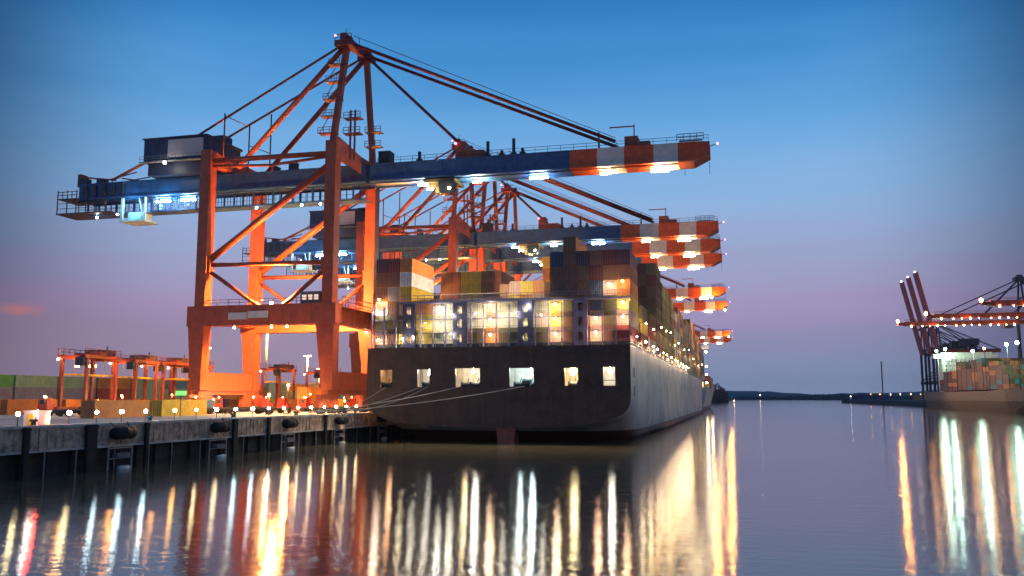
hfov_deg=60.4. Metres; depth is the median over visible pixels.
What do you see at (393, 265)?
shipping container
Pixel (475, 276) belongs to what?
shipping container
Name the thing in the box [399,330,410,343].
shipping container
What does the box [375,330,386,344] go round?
shipping container
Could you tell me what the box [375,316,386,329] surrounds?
shipping container
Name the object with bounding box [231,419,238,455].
fender pile
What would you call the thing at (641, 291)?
shipping container
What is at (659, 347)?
shipping container
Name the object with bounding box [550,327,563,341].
shipping container
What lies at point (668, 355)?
shipping container
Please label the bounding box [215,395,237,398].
shipping container
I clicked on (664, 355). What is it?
shipping container
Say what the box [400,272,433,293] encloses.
shipping container
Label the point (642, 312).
shipping container
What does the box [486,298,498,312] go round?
shipping container
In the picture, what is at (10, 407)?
shipping container
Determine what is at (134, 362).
straddle carrier
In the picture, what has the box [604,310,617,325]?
shipping container
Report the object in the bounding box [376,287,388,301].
shipping container
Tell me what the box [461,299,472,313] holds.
shipping container
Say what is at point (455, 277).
shipping container
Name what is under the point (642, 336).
shipping container
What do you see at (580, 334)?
shipping container
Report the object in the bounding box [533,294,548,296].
shipping container
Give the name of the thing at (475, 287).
shipping container
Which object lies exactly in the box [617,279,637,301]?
shipping container
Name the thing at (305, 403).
terminal tractor
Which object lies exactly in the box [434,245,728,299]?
gantry crane
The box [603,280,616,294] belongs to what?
shipping container
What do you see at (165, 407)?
shipping container
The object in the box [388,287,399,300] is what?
shipping container
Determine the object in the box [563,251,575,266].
shipping container
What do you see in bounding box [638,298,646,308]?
shipping container
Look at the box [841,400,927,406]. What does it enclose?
quay
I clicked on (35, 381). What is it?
shipping container
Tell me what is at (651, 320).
shipping container
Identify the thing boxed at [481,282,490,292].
shipping container
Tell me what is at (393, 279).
shipping container
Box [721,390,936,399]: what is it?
hills
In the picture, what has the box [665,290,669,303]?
shipping container
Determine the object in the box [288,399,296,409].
shipping container
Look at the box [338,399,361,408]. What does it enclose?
shipping container
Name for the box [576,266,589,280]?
shipping container
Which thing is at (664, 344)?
shipping container
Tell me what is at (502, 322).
shipping container
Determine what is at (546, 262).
shipping container
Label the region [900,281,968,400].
gantry crane
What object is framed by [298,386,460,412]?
mooring rope
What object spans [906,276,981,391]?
gantry crane
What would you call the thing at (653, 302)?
shipping container
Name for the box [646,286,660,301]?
shipping container
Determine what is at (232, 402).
shipping container
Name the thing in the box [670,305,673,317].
shipping container
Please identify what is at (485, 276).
shipping container
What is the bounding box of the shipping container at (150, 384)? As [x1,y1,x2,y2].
[131,379,160,388]
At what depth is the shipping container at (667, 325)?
233.11 m
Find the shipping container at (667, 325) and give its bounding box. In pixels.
[666,320,669,330]
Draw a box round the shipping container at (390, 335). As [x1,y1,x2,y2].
[387,330,398,343]
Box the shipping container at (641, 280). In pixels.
[637,275,645,285]
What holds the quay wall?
attached to the quay apron
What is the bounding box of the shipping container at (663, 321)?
[661,315,665,328]
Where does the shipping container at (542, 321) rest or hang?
on the shipping container at (542, 336)
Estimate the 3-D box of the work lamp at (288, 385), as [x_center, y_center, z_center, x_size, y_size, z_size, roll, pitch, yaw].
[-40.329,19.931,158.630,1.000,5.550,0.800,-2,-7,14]
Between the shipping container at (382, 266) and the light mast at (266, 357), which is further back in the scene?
the light mast at (266, 357)
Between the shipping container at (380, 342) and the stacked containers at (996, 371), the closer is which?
the shipping container at (380, 342)
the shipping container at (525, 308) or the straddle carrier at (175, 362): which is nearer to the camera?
the shipping container at (525, 308)
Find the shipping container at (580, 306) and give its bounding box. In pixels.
[579,296,589,310]
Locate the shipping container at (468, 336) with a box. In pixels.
[460,329,472,342]
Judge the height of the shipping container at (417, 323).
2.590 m
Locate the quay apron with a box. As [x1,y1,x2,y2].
[0,410,368,425]
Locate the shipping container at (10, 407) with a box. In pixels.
[0,400,57,414]
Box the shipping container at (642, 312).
[638,305,646,322]
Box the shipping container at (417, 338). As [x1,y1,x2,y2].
[416,330,422,343]
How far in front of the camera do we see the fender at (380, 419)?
165.73 m
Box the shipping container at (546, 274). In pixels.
[543,269,549,280]
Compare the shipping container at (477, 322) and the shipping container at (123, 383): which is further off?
the shipping container at (123, 383)
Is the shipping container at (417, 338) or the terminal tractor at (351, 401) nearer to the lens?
the shipping container at (417, 338)
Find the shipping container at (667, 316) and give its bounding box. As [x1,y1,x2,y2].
[666,310,669,322]
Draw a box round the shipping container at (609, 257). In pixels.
[603,250,616,264]
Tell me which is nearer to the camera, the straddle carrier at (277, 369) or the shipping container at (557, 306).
the shipping container at (557, 306)
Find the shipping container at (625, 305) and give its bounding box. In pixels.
[617,295,637,315]
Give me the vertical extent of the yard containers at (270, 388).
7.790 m
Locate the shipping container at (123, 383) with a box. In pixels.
[96,378,130,388]
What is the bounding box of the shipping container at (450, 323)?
[448,314,460,328]
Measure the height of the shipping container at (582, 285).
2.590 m
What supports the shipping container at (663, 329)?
on the shipping container at (664, 344)
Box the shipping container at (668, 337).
[666,330,670,342]
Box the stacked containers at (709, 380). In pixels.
[704,376,712,388]
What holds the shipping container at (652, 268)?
on the shipping container at (652, 280)
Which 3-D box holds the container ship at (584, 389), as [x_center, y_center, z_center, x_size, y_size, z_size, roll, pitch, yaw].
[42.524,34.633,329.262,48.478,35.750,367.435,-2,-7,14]
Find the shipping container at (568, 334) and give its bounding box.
[564,326,573,341]
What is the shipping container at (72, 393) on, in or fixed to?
on the shipping container
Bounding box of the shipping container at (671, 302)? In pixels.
[670,296,673,308]
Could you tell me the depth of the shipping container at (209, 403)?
161.60 m
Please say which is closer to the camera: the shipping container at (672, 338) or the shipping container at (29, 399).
the shipping container at (29, 399)
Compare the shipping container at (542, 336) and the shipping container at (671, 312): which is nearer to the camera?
the shipping container at (542, 336)
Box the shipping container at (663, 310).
[661,304,665,317]
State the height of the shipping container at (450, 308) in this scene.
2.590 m
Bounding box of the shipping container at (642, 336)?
[638,332,647,349]
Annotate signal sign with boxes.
[175,391,186,415]
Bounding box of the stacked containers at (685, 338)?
[646,307,704,379]
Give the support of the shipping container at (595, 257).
on the shipping container at (596, 272)
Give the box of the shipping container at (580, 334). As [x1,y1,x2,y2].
[579,326,589,340]
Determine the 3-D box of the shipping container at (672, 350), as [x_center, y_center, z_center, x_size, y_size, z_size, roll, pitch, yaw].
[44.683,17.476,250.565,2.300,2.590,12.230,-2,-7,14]
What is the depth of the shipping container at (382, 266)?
163.64 m
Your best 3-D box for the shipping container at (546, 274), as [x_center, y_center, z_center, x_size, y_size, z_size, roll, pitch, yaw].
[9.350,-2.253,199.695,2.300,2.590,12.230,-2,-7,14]
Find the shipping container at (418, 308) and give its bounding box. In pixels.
[412,301,423,314]
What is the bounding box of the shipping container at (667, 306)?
[666,300,669,312]
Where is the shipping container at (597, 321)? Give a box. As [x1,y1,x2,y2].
[590,311,603,325]
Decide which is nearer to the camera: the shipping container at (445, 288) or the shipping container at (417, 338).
the shipping container at (417, 338)
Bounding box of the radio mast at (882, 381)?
[881,361,883,399]
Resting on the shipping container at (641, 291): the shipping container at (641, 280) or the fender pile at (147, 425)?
the shipping container at (641, 280)
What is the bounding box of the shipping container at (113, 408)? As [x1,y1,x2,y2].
[80,400,149,417]
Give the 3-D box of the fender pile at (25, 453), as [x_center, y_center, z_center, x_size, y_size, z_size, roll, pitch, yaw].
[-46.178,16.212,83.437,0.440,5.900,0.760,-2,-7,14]
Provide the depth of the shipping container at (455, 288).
198.75 m
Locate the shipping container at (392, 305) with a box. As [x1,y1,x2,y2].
[387,301,400,315]
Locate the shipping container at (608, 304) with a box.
[603,295,616,310]
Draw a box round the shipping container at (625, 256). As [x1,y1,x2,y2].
[616,249,636,272]
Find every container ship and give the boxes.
[367,279,704,442]
[700,344,713,410]
[923,341,1023,412]
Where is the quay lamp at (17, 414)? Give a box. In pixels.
[15,412,20,425]
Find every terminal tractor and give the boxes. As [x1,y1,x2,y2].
[37,397,80,416]
[190,397,232,413]
[213,397,265,412]
[254,397,273,411]
[255,397,291,413]
[300,397,345,412]
[347,397,368,410]
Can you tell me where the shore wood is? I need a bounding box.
[734,394,914,399]
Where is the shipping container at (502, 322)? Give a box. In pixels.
[498,313,511,327]
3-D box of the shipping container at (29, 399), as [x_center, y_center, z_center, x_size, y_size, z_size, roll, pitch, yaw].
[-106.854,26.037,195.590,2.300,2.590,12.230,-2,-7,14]
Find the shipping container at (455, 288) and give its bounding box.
[451,283,460,293]
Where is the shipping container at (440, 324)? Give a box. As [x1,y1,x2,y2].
[436,314,447,328]
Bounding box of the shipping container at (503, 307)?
[498,298,510,312]
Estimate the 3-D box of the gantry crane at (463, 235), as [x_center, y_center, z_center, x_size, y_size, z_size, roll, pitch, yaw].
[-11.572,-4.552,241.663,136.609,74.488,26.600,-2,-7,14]
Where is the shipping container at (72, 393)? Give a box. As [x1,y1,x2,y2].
[56,388,95,398]
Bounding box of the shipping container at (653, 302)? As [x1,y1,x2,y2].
[646,297,660,312]
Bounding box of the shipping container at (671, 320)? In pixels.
[670,315,673,326]
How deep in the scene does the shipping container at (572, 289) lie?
154.35 m
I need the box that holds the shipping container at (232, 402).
[225,399,254,406]
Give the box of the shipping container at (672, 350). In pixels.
[671,345,674,354]
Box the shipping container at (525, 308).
[524,297,536,311]
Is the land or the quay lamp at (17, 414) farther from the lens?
the land
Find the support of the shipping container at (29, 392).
on the shipping container at (29, 399)
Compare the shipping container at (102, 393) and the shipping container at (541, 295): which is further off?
the shipping container at (102, 393)
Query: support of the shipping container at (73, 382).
on the shipping container at (72, 393)
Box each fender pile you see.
[20,427,31,479]
[83,425,98,472]
[143,422,150,465]
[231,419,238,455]
[266,417,271,451]
[323,415,327,444]
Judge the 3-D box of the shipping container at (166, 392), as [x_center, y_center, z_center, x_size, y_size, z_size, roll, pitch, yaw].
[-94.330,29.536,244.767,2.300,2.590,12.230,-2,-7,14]
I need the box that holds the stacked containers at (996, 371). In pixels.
[940,358,1023,390]
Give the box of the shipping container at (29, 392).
[13,387,56,398]
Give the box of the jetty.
[870,394,921,399]
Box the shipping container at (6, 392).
[0,387,12,398]
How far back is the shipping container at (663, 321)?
220.39 m
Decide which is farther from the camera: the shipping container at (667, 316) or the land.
the land
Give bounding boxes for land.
[711,399,732,402]
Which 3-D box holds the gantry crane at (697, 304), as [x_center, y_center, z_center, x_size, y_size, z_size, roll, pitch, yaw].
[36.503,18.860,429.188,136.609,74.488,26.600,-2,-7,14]
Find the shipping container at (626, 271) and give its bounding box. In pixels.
[616,264,637,286]
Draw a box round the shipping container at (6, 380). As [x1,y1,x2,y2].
[0,374,13,386]
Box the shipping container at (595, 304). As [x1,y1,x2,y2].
[590,295,603,310]
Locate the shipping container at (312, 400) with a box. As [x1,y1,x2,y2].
[297,399,326,410]
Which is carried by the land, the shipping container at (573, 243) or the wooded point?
the wooded point
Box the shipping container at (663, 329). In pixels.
[661,325,665,338]
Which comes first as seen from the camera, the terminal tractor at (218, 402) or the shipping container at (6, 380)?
the terminal tractor at (218, 402)
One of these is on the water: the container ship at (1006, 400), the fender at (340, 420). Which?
the container ship at (1006, 400)
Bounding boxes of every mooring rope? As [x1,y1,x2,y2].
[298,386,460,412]
[302,386,523,412]
[348,387,420,409]
[348,387,426,411]
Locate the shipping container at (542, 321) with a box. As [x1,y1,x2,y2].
[537,312,549,326]
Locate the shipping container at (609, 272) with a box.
[603,265,616,279]
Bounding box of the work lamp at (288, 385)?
[284,383,290,413]
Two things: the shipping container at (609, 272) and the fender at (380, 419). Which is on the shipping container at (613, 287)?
the shipping container at (609, 272)
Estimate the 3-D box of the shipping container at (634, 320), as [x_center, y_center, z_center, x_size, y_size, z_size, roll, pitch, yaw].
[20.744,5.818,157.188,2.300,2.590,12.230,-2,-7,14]
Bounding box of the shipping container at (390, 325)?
[387,316,398,329]
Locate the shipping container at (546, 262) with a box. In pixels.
[542,257,549,268]
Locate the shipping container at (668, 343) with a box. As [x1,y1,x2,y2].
[666,340,670,351]
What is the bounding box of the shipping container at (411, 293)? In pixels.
[400,286,433,300]
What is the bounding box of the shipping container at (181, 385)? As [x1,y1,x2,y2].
[165,380,187,389]
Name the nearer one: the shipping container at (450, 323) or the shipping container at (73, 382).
the shipping container at (450, 323)
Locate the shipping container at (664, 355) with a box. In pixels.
[662,347,666,359]
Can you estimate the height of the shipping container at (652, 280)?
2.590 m
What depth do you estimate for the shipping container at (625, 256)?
152.84 m
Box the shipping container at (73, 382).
[57,376,96,387]
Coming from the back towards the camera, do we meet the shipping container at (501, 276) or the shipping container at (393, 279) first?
the shipping container at (501, 276)
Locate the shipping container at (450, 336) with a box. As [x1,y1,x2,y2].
[448,329,460,343]
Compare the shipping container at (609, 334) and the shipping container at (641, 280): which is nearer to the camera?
the shipping container at (609, 334)
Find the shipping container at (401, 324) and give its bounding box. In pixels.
[399,315,410,329]
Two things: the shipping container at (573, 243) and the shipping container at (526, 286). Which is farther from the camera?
the shipping container at (526, 286)
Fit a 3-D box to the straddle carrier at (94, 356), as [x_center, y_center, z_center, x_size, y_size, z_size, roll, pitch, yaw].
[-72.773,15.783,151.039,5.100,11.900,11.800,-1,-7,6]
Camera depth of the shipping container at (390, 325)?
161.81 m
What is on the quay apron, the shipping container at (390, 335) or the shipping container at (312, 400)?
the shipping container at (312, 400)
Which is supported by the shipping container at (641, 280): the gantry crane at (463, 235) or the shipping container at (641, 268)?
the shipping container at (641, 268)
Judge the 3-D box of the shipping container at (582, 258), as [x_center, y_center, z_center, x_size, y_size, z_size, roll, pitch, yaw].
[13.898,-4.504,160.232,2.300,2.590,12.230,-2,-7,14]
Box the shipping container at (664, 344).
[662,336,666,348]
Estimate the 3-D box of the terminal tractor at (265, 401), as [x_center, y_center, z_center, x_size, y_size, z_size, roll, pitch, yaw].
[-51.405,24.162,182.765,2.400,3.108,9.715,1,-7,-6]
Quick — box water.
[0,400,1023,575]
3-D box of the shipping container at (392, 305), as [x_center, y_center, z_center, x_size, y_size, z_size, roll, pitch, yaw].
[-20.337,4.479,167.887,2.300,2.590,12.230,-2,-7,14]
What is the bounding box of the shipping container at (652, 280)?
[646,274,660,291]
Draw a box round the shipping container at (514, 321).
[511,313,517,327]
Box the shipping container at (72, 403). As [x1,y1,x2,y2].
[62,399,109,406]
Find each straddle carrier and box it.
[54,346,120,414]
[109,352,160,399]
[141,355,192,399]
[168,361,213,399]
[260,362,296,406]
[304,368,340,398]
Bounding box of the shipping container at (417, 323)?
[416,315,423,329]
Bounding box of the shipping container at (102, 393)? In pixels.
[95,388,130,398]
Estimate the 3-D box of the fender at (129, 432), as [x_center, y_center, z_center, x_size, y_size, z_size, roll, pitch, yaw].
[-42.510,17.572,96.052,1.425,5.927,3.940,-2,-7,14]
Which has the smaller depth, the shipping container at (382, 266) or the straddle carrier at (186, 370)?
the shipping container at (382, 266)
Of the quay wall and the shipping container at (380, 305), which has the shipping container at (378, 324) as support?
the shipping container at (380, 305)
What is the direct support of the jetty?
in the water
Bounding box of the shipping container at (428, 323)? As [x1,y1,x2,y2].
[424,315,435,328]
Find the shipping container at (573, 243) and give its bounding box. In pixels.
[563,236,586,251]
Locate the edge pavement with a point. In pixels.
(169, 419)
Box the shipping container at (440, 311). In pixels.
[436,300,447,314]
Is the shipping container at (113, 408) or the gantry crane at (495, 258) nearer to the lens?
the shipping container at (113, 408)
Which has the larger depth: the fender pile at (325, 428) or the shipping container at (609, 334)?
the shipping container at (609, 334)
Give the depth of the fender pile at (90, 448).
91.71 m
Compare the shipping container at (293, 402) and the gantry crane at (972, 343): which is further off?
the gantry crane at (972, 343)
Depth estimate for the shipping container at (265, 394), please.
290.58 m
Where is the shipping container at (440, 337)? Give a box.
[436,329,448,343]
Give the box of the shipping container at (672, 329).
[670,324,673,335]
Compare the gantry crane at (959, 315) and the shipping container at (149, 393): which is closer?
the shipping container at (149, 393)
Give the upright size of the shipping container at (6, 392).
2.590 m
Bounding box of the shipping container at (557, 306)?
[550,297,563,311]
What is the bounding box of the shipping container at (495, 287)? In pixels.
[491,282,503,292]
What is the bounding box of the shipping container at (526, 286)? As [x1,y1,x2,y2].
[521,281,532,293]
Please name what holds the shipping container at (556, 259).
on the shipping container at (556, 274)
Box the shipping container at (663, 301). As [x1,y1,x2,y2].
[661,293,665,307]
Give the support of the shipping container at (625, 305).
on the shipping container at (634, 320)
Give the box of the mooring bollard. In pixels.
[29,419,37,424]
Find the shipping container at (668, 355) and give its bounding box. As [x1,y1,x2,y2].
[667,350,670,361]
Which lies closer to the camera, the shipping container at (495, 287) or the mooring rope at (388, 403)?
the mooring rope at (388, 403)
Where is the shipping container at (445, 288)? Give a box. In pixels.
[441,284,450,295]
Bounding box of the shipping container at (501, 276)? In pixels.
[491,270,513,283]
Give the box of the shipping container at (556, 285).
[550,282,562,296]
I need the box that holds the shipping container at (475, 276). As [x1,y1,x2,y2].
[471,271,480,282]
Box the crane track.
[0,410,361,426]
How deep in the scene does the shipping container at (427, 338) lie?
159.72 m
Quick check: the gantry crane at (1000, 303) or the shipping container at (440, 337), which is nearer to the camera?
the shipping container at (440, 337)
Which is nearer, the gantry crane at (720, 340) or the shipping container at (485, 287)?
the shipping container at (485, 287)
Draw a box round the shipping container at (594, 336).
[590,326,603,340]
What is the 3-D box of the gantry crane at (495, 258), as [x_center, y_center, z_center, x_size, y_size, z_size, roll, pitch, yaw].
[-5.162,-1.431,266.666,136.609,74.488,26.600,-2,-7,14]
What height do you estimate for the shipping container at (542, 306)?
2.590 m
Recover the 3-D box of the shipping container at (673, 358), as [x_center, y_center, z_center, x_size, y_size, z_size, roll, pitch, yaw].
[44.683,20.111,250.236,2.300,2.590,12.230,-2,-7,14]
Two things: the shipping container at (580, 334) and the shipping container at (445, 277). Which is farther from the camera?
the shipping container at (445, 277)
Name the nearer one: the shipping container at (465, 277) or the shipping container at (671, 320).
the shipping container at (465, 277)
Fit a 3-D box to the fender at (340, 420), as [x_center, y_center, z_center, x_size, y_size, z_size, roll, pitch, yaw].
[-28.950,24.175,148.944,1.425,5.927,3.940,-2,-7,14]
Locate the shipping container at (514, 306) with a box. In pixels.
[511,298,523,312]
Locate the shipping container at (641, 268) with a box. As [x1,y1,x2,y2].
[637,263,645,274]
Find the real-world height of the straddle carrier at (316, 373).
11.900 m
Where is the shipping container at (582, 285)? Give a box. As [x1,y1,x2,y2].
[576,281,589,295]
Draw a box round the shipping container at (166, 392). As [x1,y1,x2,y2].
[164,389,187,398]
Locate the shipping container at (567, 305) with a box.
[563,296,576,311]
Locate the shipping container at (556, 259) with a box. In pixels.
[550,252,562,266]
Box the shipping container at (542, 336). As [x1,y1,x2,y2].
[537,327,549,341]
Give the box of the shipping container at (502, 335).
[498,328,511,342]
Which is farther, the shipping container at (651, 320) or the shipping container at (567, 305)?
the shipping container at (651, 320)
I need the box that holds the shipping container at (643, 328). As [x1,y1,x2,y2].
[638,319,647,335]
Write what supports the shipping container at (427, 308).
on the shipping container at (428, 323)
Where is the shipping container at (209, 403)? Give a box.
[207,400,212,413]
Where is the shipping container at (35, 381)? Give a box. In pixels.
[13,375,57,387]
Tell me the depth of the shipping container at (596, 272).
153.52 m
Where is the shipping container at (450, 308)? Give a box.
[448,299,460,313]
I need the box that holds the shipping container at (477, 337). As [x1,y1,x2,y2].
[473,328,485,342]
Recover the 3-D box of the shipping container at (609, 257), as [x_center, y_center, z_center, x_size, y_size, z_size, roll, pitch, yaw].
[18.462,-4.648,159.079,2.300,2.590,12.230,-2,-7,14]
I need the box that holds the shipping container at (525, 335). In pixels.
[524,327,536,341]
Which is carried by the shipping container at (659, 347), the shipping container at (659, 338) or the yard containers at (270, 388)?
the shipping container at (659, 338)
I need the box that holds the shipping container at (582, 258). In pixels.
[576,251,589,265]
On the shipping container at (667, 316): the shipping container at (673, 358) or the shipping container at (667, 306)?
the shipping container at (667, 306)
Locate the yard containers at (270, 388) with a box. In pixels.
[260,383,354,398]
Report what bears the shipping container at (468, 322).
on the shipping container at (468, 336)
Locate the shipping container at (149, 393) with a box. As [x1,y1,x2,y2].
[130,389,160,398]
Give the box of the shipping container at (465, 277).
[461,271,470,282]
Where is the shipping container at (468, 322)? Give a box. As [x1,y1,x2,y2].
[461,314,473,328]
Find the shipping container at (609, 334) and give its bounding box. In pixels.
[604,326,617,340]
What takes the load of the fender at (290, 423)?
attached to the quay wall
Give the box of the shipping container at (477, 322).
[473,313,485,327]
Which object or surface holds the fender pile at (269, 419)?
attached to the quay wall
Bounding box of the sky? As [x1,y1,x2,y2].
[0,0,1023,393]
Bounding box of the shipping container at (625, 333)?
[617,325,638,344]
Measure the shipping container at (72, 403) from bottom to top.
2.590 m
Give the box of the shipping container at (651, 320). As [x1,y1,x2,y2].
[647,314,655,329]
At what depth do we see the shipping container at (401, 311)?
161.57 m
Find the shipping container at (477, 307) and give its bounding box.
[473,299,485,313]
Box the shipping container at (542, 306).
[537,297,549,311]
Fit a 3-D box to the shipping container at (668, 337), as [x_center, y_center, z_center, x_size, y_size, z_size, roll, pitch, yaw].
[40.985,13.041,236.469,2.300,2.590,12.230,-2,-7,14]
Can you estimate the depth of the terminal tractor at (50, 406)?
137.82 m
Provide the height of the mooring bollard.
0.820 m
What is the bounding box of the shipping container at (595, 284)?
[590,280,602,295]
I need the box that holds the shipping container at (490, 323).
[486,313,497,327]
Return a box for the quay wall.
[0,412,412,480]
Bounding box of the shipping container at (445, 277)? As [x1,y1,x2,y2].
[441,272,450,283]
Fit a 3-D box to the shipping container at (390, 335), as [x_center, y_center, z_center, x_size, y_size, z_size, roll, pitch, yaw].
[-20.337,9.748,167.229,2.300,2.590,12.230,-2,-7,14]
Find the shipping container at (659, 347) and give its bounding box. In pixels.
[657,344,661,356]
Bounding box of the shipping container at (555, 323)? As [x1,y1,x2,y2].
[550,312,563,326]
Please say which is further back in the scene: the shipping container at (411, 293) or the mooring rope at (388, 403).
the shipping container at (411, 293)
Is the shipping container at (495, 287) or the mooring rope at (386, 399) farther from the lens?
the shipping container at (495, 287)
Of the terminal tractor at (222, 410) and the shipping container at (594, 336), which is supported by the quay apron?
the terminal tractor at (222, 410)
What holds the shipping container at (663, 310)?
on the shipping container at (663, 321)
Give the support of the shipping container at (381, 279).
on the shipping container at (382, 293)
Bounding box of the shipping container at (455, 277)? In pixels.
[451,272,460,283]
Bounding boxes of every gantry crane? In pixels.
[56,29,718,413]
[242,138,723,398]
[286,179,725,298]
[338,183,726,297]
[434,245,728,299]
[533,276,727,312]
[693,323,730,337]
[695,330,732,343]
[896,275,1023,357]
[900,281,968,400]
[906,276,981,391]
[913,271,1000,391]
[924,282,1023,319]
[979,296,1023,306]
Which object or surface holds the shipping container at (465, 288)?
on the shipping container
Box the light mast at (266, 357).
[264,334,267,382]
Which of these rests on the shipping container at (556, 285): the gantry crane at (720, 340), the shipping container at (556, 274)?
the shipping container at (556, 274)
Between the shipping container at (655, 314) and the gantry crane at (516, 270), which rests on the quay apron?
the gantry crane at (516, 270)
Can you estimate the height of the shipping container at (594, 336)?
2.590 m
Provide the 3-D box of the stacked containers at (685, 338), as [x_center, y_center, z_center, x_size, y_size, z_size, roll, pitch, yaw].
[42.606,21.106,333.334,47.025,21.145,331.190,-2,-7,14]
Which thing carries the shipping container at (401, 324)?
on the shipping container at (400, 336)
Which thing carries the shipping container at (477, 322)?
on the shipping container at (477, 337)
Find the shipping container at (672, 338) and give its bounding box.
[670,334,673,343]
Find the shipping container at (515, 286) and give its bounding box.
[510,281,520,294]
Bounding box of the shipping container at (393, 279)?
[388,273,399,286]
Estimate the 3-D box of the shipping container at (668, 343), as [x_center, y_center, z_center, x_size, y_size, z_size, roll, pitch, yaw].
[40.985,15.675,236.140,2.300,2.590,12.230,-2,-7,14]
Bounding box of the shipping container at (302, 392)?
[297,387,322,398]
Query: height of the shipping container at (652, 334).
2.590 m
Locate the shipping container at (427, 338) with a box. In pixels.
[423,329,435,343]
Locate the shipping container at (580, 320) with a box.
[579,311,589,325]
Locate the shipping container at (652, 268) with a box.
[646,263,659,279]
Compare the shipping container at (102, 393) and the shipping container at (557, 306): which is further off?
the shipping container at (102, 393)
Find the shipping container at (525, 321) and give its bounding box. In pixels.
[524,312,536,326]
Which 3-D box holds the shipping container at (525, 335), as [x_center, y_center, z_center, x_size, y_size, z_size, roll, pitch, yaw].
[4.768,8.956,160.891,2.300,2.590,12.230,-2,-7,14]
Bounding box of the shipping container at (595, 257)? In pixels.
[589,250,602,265]
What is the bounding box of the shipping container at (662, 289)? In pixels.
[660,283,664,296]
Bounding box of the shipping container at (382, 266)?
[376,259,387,272]
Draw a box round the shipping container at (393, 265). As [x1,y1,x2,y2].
[388,258,400,272]
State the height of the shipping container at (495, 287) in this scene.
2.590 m
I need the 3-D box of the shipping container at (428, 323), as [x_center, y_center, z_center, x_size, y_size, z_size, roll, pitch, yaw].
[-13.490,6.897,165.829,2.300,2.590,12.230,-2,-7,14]
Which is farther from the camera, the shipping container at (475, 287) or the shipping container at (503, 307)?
the shipping container at (475, 287)
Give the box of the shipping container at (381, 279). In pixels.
[376,273,387,287]
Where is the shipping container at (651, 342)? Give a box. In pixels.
[648,339,656,353]
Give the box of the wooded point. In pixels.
[712,383,729,401]
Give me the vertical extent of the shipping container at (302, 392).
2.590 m
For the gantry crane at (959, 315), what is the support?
on the quay
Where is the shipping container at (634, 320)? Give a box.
[617,310,637,329]
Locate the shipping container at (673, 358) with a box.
[671,353,674,363]
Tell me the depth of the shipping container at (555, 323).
154.30 m
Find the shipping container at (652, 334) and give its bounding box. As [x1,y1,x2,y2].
[647,327,655,341]
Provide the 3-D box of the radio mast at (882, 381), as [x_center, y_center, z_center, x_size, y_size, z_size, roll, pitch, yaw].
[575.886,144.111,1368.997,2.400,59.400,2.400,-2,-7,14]
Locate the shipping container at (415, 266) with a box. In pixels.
[400,258,433,279]
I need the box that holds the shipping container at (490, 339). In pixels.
[486,328,497,342]
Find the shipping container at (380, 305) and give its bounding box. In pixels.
[376,302,387,315]
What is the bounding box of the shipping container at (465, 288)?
[461,283,470,293]
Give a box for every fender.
[106,421,137,470]
[208,418,230,458]
[281,415,298,449]
[334,413,347,443]
[377,416,386,438]
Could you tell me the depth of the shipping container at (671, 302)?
250.47 m
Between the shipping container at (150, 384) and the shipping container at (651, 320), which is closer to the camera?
the shipping container at (651, 320)
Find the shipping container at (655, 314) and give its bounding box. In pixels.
[647,309,660,323]
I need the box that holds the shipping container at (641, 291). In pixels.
[637,286,645,297]
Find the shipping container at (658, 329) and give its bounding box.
[656,320,661,334]
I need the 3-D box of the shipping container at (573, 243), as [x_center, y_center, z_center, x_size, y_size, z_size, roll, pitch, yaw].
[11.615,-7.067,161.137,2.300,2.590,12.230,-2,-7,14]
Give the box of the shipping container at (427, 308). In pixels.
[424,300,436,314]
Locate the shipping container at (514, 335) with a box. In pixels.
[511,328,517,342]
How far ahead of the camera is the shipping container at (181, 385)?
246.40 m
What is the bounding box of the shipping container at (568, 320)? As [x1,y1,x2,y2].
[563,311,573,326]
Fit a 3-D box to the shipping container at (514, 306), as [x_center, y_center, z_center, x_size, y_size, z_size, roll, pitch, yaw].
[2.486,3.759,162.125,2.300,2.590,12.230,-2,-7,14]
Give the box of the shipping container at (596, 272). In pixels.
[590,265,602,280]
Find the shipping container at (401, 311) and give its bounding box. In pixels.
[399,301,411,315]
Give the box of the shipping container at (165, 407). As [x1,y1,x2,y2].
[149,400,206,415]
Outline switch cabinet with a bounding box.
[22,410,51,425]
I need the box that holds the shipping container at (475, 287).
[471,283,481,294]
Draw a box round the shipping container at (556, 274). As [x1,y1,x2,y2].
[550,267,562,281]
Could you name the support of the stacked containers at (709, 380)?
on the container ship at (707, 394)
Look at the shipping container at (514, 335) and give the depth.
155.80 m
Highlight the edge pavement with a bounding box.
[4,412,358,425]
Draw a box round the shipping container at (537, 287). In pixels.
[533,280,549,295]
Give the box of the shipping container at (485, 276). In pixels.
[481,271,490,282]
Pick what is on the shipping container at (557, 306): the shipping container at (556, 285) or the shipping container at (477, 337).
the shipping container at (556, 285)
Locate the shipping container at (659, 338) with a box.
[656,332,661,345]
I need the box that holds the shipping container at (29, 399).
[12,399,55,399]
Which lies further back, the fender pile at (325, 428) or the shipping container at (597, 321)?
the shipping container at (597, 321)
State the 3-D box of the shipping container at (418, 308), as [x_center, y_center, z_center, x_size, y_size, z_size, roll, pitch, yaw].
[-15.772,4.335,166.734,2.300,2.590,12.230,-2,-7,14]
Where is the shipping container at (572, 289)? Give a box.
[563,281,576,295]
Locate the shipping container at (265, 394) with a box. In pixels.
[260,391,267,397]

